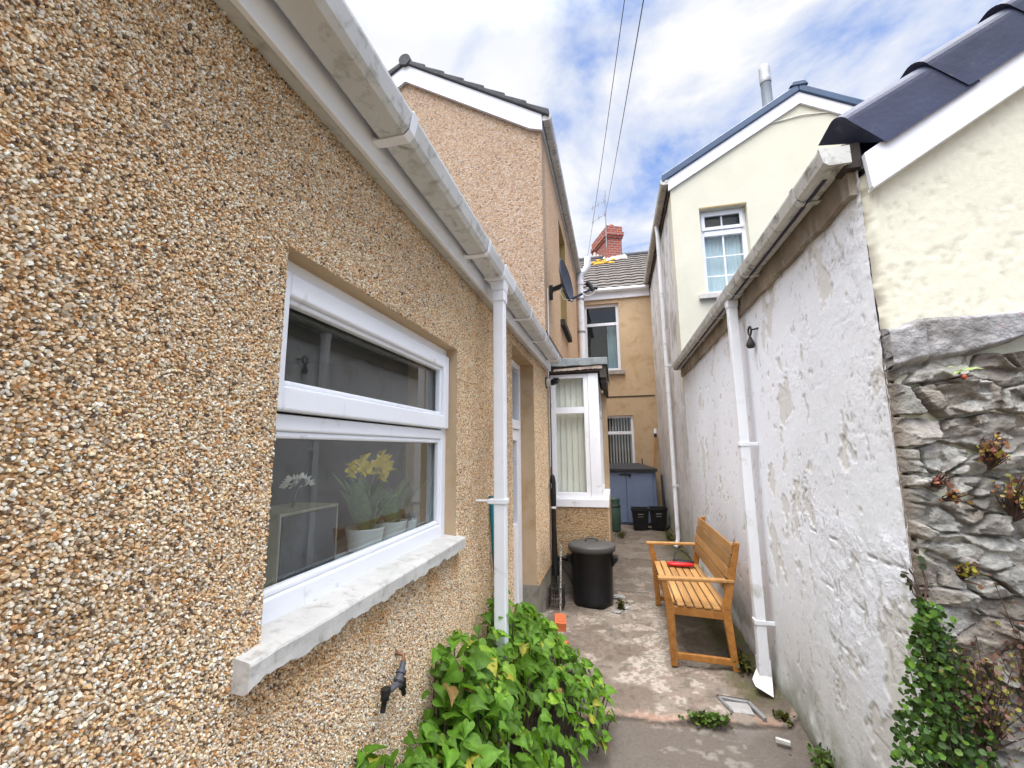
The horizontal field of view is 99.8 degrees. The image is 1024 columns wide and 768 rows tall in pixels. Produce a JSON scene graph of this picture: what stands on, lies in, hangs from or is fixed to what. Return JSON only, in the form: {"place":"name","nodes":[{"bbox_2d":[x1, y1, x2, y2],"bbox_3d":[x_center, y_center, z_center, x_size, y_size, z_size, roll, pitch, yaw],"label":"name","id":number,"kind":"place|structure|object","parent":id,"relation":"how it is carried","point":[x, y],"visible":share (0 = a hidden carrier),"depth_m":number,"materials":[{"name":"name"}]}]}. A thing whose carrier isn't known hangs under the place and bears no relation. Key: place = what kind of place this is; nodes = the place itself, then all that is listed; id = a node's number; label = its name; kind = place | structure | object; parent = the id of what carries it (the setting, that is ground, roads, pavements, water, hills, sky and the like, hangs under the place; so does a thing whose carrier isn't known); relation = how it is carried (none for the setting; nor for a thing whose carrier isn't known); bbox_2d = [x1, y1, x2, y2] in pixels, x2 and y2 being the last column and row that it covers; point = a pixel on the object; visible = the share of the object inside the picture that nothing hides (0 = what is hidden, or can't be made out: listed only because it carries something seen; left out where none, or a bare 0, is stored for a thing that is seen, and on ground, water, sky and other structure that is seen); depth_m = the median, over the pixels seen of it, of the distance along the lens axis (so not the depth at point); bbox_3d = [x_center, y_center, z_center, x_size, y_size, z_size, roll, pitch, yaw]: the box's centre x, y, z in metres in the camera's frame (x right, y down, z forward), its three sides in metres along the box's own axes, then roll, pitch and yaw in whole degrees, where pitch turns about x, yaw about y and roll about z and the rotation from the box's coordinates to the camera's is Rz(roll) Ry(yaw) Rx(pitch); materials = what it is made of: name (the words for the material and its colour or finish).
{"place":"outdoors","nodes":[
{"label":"outdoors","id":0,"kind":"place"},
{"bbox_2d":[510,670,577,767],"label":"soil","id":1,"kind":"structure","parent":0,"point":[573,734],"depth_m":2.38,"materials":[{"name":"brown soil"}]},
{"bbox_2d":[356,589,617,767],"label":"leafy bed plant","id":2,"kind":"object","parent":1,"relation":"on","point":[484,720],"visible":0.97,"depth_m":1.78,"materials":[{"name":"green plant"}]},
{"bbox_2d":[345,0,1002,257],"label":"sky","id":3,"kind":"structure","parent":0,"point":[694,78],"materials":[{"name":"blue"}]},
{"bbox_2d":[545,523,825,767],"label":"path","id":4,"kind":"structure","parent":0,"point":[626,653],"depth_m":2.85,"materials":[{"name":"concrete"}]},
{"bbox_2d":[388,54,613,594],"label":"pebbledash house","id":5,"kind":"structure","parent":4,"relation":"on","point":[497,152],"depth_m":5.46,"materials":[{"name":"beige stone"}]},
{"bbox_2d":[547,288,550,466],"bbox_3d":[0.439,-0.118,5.101,0.016,2.150,0.086,-3,-9,13],"label":"wall cable","id":6,"kind":"object","parent":5,"relation":"attached to","point":[548,378],"depth_m":5.02,"materials":[{"name":"black plastic"}]},
{"bbox_2d":[558,555,567,560],"bbox_3d":[0.658,1.902,4.692,0.422,0.069,0.060,-3,-9,13],"label":"waste pipe","id":7,"kind":"object","parent":5,"relation":"attached to","point":[564,558],"visible":0.28,"depth_m":4.70,"materials":[{"name":"black plastic"}]},
{"bbox_2d":[549,259,597,301],"bbox_3d":[0.745,-1.316,5.414,0.443,0.562,0.549,3,-9,-25],"label":"satellite dish","id":8,"kind":"object","parent":5,"relation":"attached to","point":[566,285],"visible":0.98,"depth_m":5.48,"materials":[{"name":"grey metal"}]},
{"bbox_2d":[549,357,613,594],"bbox_3d":[0.970,1.101,5.669,0.693,2.600,1.765,-3,-9,13],"label":"bay window","id":9,"kind":"structure","parent":5,"relation":"in","point":[582,474],"depth_m":4.99,"materials":[{"name":"plastic"}]},
{"bbox_2d":[576,256,590,357],"bbox_3d":[1.701,-0.013,9.726,0.370,6.003,0.166,-3,-9,13],"label":"vent pipe","id":10,"kind":"object","parent":5,"relation":"attached to","point":[580,299],"visible":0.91,"depth_m":9.96,"materials":[{"name":"white plastic"}]},
{"bbox_2d":[588,0,624,251],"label":"overhead cable","id":11,"kind":"object","parent":10,"relation":"attached to","point":[609,108],"visible":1,"depth_m":4.49,"materials":[{"name":"black rubber"}]},
{"bbox_2d":[548,474,558,597],"bbox_3d":[0.457,1.626,4.658,0.090,1.270,0.101,6,-11,-38],"label":"covered parasol","id":12,"kind":"object","parent":4,"relation":"on","point":[555,564],"visible":0.96,"depth_m":4.66,"materials":[{"name":"fabric"}]},
{"bbox_2d":[548,583,564,608],"bbox_3d":[0.444,2.097,4.267,0.148,0.187,0.148,-3,-9,13],"label":"wire basket","id":13,"kind":"object","parent":4,"relation":"on","point":[555,596],"visible":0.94,"depth_m":4.23,"materials":[{"name":"metal"}]},
{"bbox_2d":[559,545,561,611],"bbox_3d":[0.476,1.901,4.237,0.019,0.602,0.098,-4,-9,20],"label":"metal rod","id":14,"kind":"object","parent":13,"relation":"in","point":[560,575],"visible":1,"depth_m":4.25,"materials":[{"name":"paint"}]},
{"bbox_2d":[554,613,565,631],"bbox_3d":[0.424,2.098,3.793,0.100,0.079,0.200,2,-5,5],"label":"terracotta brick","id":15,"kind":"object","parent":4,"relation":"on","point":[560,620],"visible":0.91,"depth_m":3.73,"materials":[{"name":"orange brick"}]},
{"bbox_2d":[566,537,617,608],"bbox_3d":[0.827,1.905,4.438,0.485,0.638,0.485,4,-10,-28],"label":"dustbin","id":16,"kind":"object","parent":4,"relation":"on","point":[592,560],"visible":1,"depth_m":4.27,"materials":[{"name":"black plastic"}]},
{"bbox_2d":[611,497,620,531],"bbox_3d":[1.948,2.489,8.254,0.270,0.610,0.270,-3,-9,13],"label":"water butt","id":17,"kind":"object","parent":4,"relation":"on","point":[616,514],"visible":0.65,"depth_m":8.14,"materials":[{"name":"green plastic"}]},
{"bbox_2d":[613,594,625,598],"bbox_3d":[1.115,2.233,4.524,0.151,0.055,0.093,-3,-9,13],"label":"stone","id":18,"kind":"object","parent":4,"relation":"on","point":[618,596],"visible":0.84,"depth_m":4.50,"materials":[{"name":"white stone"}]},
{"bbox_2d":[616,598,624,611],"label":"path weed","id":19,"kind":"object","parent":4,"relation":"on","point":[621,603],"visible":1,"depth_m":4.19,"materials":[{"name":"green plant"}]},
{"bbox_2d":[579,224,662,505],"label":"terraced house","id":20,"kind":"structure","parent":4,"relation":"on","point":[617,319],"depth_m":10.23,"materials":[{"name":"beige paint"}]},
{"bbox_2d":[591,190,606,247],"bbox_3d":[2.736,-5.168,13.549,0.470,1.920,0.300,-3,-9,13],"label":"television aerial","id":21,"kind":"object","parent":20,"relation":"attached to","point":[602,215],"visible":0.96,"depth_m":13.54,"materials":[{"name":"grey metal"}]},
{"bbox_2d":[605,0,643,214],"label":"overhead cable","id":22,"kind":"object","parent":21,"relation":"attached to","point":[628,86],"visible":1,"depth_m":4.52,"materials":[{"name":"black rubber"}]},
{"bbox_2d":[584,303,620,369],"bbox_3d":[2.193,-1.104,10.494,0.835,1.660,0.155,-3,-9,13],"label":"window","id":23,"kind":"structure","parent":20,"relation":"in","point":[613,333],"depth_m":10.46,"materials":[{"name":"white plastic"}]},
{"bbox_2d":[607,415,634,462],"bbox_3d":[2.437,1.327,10.031,0.785,1.170,0.113,-3,-9,13],"label":"window","id":24,"kind":"structure","parent":20,"relation":"in","point":[631,432],"depth_m":10.03,"materials":[{"name":"white plastic"}]},
{"bbox_2d":[614,530,628,537],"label":"path weed","id":25,"kind":"object","parent":4,"relation":"on","point":[622,534],"visible":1,"depth_m":7.62,"materials":[{"name":"green plant"}]},
{"bbox_2d":[609,459,657,524],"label":"storage shed","id":26,"kind":"structure","parent":4,"relation":"on","point":[632,484],"depth_m":8.84,"materials":[{"name":"grey plastic"}]},
{"bbox_2d":[610,472,627,521],"bbox_3d":[2.042,2.338,8.934,0.646,1.010,0.048,-3,-9,13],"label":"door","id":27,"kind":"structure","parent":26,"relation":"in","point":[617,480],"depth_m":8.91,"materials":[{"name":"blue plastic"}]},
{"bbox_2d":[626,472,653,522],"bbox_3d":[2.617,2.311,8.794,0.519,1.010,0.058,-3,-9,13],"label":"door","id":28,"kind":"structure","parent":26,"relation":"in","point":[639,484],"depth_m":8.81,"materials":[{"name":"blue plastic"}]},
{"bbox_2d":[630,506,649,529],"bbox_3d":[2.487,2.604,8.361,0.344,0.404,0.352,-3,-9,13],"label":"recycling crate","id":29,"kind":"object","parent":4,"relation":"on","point":[640,516],"visible":1,"depth_m":8.22,"materials":[{"name":"black plastic"}]},
{"bbox_2d":[653,429,657,504],"bbox_3d":[3.109,1.950,9.324,0.092,1.978,0.414,-5,-10,27],"label":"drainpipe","id":30,"kind":"object","parent":4,"relation":"on","point":[655,433],"visible":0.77,"depth_m":9.49,"materials":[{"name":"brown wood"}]},
{"bbox_2d":[648,506,667,529],"bbox_3d":[2.825,2.581,8.314,0.344,0.404,0.352,-3,-9,16],"label":"recycling crate","id":31,"kind":"object","parent":4,"relation":"on","point":[658,514],"visible":0.98,"depth_m":8.18,"materials":[{"name":"black plastic"}]},
{"bbox_2d":[660,475,664,505],"bbox_3d":[3.119,2.387,8.897,0.040,0.990,0.289,-3,-9,17],"label":"dark pole","id":32,"kind":"object","parent":4,"relation":"on","point":[663,504],"visible":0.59,"depth_m":8.95,"materials":[{"name":"metal"}]},
{"bbox_2d":[665,530,674,541],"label":"path weed","id":33,"kind":"object","parent":4,"relation":"on","point":[669,535],"visible":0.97,"depth_m":7.47,"materials":[{"name":"green plant"}]},
{"bbox_2d":[646,516,739,672],"bbox_3d":[1.512,1.678,3.720,0.578,0.865,1.294,-3,-9,13],"label":"garden bench","id":34,"kind":"object","parent":4,"relation":"on","point":[709,551],"visible":0.93,"depth_m":3.19,"materials":[{"name":"brown wood"}]},
{"bbox_2d":[667,549,694,566],"bbox_3d":[1.623,1.679,4.159,0.260,0.140,0.135,-3,-9,13],"label":"strapped pouch","id":35,"kind":"object","parent":34,"relation":"on","point":[682,563],"visible":1,"depth_m":4.12,"materials":[{"name":"red fabric"}]},
{"bbox_2d":[678,709,741,728],"bbox_3d":[1.122,1.911,2.459,0.340,0.068,0.102,-3,-9,13],"label":"path weed","id":36,"kind":"object","parent":4,"relation":"on","point":[705,718],"visible":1,"depth_m":2.45,"materials":[{"name":"green plant"}]},
{"bbox_2d":[727,646,755,675],"bbox_3d":[1.635,1.976,3.061,0.162,0.114,0.360,-3,-9,13],"label":"path weed","id":37,"kind":"object","parent":4,"relation":"on","point":[744,664],"visible":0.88,"depth_m":3.02,"materials":[{"name":"green plant"}]},
{"bbox_2d":[717,694,766,721],"bbox_3d":[1.373,1.942,2.590,0.227,0.027,0.211,-3,-9,13],"label":"drain cover","id":38,"kind":"object","parent":4,"relation":"on","point":[732,705],"visible":0.99,"depth_m":2.60,"materials":[{"name":"grey metal"}]},
{"bbox_2d":[643,63,863,558],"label":"cream house","id":39,"kind":"structure","parent":4,"relation":"on","point":[721,199],"depth_m":6.20,"materials":[{"name":"beige paint"}]},
{"bbox_2d":[699,202,748,292],"bbox_3d":[3.031,-1.896,6.154,0.631,1.300,0.209,-3,-9,13],"label":"window","id":40,"kind":"structure","parent":39,"relation":"in","point":[723,251],"depth_m":6.21,"materials":[{"name":"white plastic"}]},
{"bbox_2d":[772,709,795,726],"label":"path weed","id":41,"kind":"object","parent":4,"relation":"on","point":[780,714],"visible":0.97,"depth_m":2.47,"materials":[{"name":"green plant"}]},
{"bbox_2d":[789,741,834,767],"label":"path weed","id":42,"kind":"object","parent":4,"relation":"on","point":[822,758],"visible":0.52,"depth_m":2.08,"materials":[{"name":"green plant"}]},
{"bbox_2d":[890,596,1001,767],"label":"creeping plant","id":43,"kind":"object","parent":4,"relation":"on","point":[942,735],"visible":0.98,"depth_m":1.33,"materials":[{"name":"green plant"}]},
{"bbox_2d":[776,737,790,745],"bbox_3d":[1.441,1.900,2.291,0.068,0.020,0.020,-6,-10,30],"label":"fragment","id":44,"kind":"object","parent":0,"point":[783,741],"visible":1,"depth_m":2.28,"materials":[{"name":"metal"}]},
{"label":"ground","id":45,"kind":"structure","parent":0,"visible":0},
{"bbox_2d":[0,0,560,767],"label":"extension","id":46,"kind":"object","parent":45,"relation":"on","point":[250,258],"visible":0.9,"depth_m":0.86,"materials":[{"name":"concrete"}]},
{"bbox_2d":[279,472,315,507],"bbox_3d":[-0.727,0.454,1.415,0.171,0.326,0.123,-9,-12,43],"label":"white flower","id":47,"kind":"object","parent":46,"relation":"on","point":[286,482],"visible":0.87,"depth_m":1.41,"materials":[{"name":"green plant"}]},
{"bbox_2d":[264,502,337,587],"bbox_3d":[-0.730,0.508,1.396,0.180,0.209,0.275,-3,-9,13],"label":"dark box","id":48,"kind":"object","parent":46,"relation":"on","point":[302,537],"visible":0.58,"depth_m":1.34,"materials":[{"name":"grey"}]},
{"bbox_2d":[261,260,448,625],"bbox_3d":[-0.473,0.190,1.529,0.078,0.888,1.158,-3,-9,13],"label":"window","id":49,"kind":"structure","parent":46,"relation":"in","point":[306,293],"depth_m":1.35,"materials":[{"name":"white plastic"}]},
{"bbox_2d":[333,449,403,552],"bbox_3d":[-0.603,0.467,1.762,0.227,0.394,0.322,-6,-10,33],"label":"potted plant","id":50,"kind":"object","parent":46,"relation":"on","point":[362,504],"visible":0.95,"depth_m":1.69,"materials":[{"name":"green plant"}]},
{"bbox_2d":[380,651,406,713],"bbox_3d":[-0.386,0.934,1.349,0.074,0.118,0.156,-3,-9,13],"label":"outdoor tap","id":51,"kind":"object","parent":46,"relation":"attached to","point":[399,680],"visible":0.98,"depth_m":1.36,"materials":[{"name":"black metal"}]},
{"bbox_2d":[377,478,428,540],"bbox_3d":[-0.494,0.543,1.883,0.259,0.278,0.234,7,-11,-41],"label":"potted plant","id":52,"kind":"object","parent":46,"relation":"on","point":[393,521],"visible":0.64,"depth_m":1.84,"materials":[{"name":"green plant"}]},
{"bbox_2d":[404,512,421,531],"bbox_3d":[-0.468,0.646,2.009,0.088,0.112,0.108,-8,-11,39],"label":"cup","id":53,"kind":"object","parent":46,"relation":"on","point":[411,523],"visible":0.61,"depth_m":1.97,"materials":[{"name":"white ceramic"}]},
{"bbox_2d":[489,496,493,575],"bbox_3d":[-0.099,1.001,2.525,0.030,0.683,0.128,-4,-9,19],"label":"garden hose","id":54,"kind":"object","parent":46,"relation":"attached to","point":[492,521],"visible":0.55,"depth_m":2.50,"materials":[{"name":"green plastic"}]},
{"bbox_2d":[512,360,522,603],"bbox_3d":[-0.039,0.874,3.600,0.070,2.250,0.900,-3,-9,13],"label":"door","id":55,"kind":"structure","parent":46,"relation":"in","point":[516,416],"depth_m":3.90,"materials":[{"name":"white plastic"}]},
{"bbox_2d":[545,377,559,388],"bbox_3d":[0.464,-0.018,4.879,0.166,0.136,0.136,-3,-9,13],"label":"security light","id":56,"kind":"object","parent":46,"relation":"attached to","point":[551,382],"visible":0.98,"depth_m":4.84,"materials":[{"name":"black plastic"}]},
{"bbox_2d":[672,0,1023,767],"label":"whitewashed outhouse","id":57,"kind":"structure","parent":45,"relation":"on","point":[902,204],"depth_m":1.78,"materials":[{"name":"beige paint"}]},
{"bbox_2d":[746,326,757,348],"bbox_3d":[1.621,-0.321,2.892,0.055,0.156,0.111,3,-9,-20],"label":"hanging hook","id":58,"kind":"object","parent":57,"relation":"attached to","point":[750,343],"visible":1,"depth_m":2.90,"materials":[{"name":"metal"}]},
{"bbox_2d":[900,556,928,605],"bbox_3d":[1.328,0.648,1.418,0.078,0.161,0.040,-3,-9,13],"label":"trailing sprig","id":59,"kind":"object","parent":57,"relation":"attached to","point":[922,567],"visible":0.95,"depth_m":1.42,"materials":[{"name":"green plant"}]},
{"bbox_2d":[879,311,1023,767],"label":"rubble wall","id":60,"kind":"structure","parent":45,"relation":"on","point":[924,353],"depth_m":1.44,"materials":[{"name":"stone"}]},
{"bbox_2d":[929,468,954,488],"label":"wall weed","id":61,"kind":"object","parent":60,"relation":"attached to","point":[938,482],"depth_m":1.41,"materials":[{"name":"red plant"}]},
{"bbox_2d":[939,489,973,504],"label":"wall weed","id":62,"kind":"object","parent":60,"relation":"attached to","point":[954,497],"depth_m":1.39,"materials":[{"name":"brown plant"}]},
{"bbox_2d":[948,366,983,378],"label":"wall seedling","id":63,"kind":"object","parent":60,"relation":"attached to","point":[964,376],"depth_m":1.44,"materials":[{"name":"green plant"}]},
{"bbox_2d":[954,561,990,589],"bbox_3d":[1.438,0.593,1.356,0.076,0.076,0.076,3,-9,-24],"label":"wall weed","id":64,"kind":"object","parent":60,"relation":"attached to","point":[962,573],"depth_m":1.36,"materials":[{"name":"yellow plant"}]},
{"bbox_2d":[939,634,1023,767],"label":"wall weed","id":65,"kind":"object","parent":60,"relation":"attached to","point":[997,724],"depth_m":1.30,"materials":[{"name":"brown plant"}]},
{"bbox_2d":[976,432,1021,470],"bbox_3d":[1.560,0.216,1.377,0.088,0.124,0.104,0,-9,-3],"label":"wall weed","id":66,"kind":"object","parent":60,"relation":"attached to","point":[995,456],"depth_m":1.39,"materials":[{"name":"green plant"}]},
{"bbox_2d":[990,473,1023,521],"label":"wall weed","id":67,"kind":"object","parent":60,"relation":"attached to","point":[1014,506],"depth_m":1.37,"materials":[{"name":"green plant"}]},
{"bbox_2d":[994,583,1023,725],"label":"wall weed","id":68,"kind":"object","parent":60,"relation":"attached to","point":[1021,648],"depth_m":1.31,"materials":[{"name":"brown plant"}]}
]}

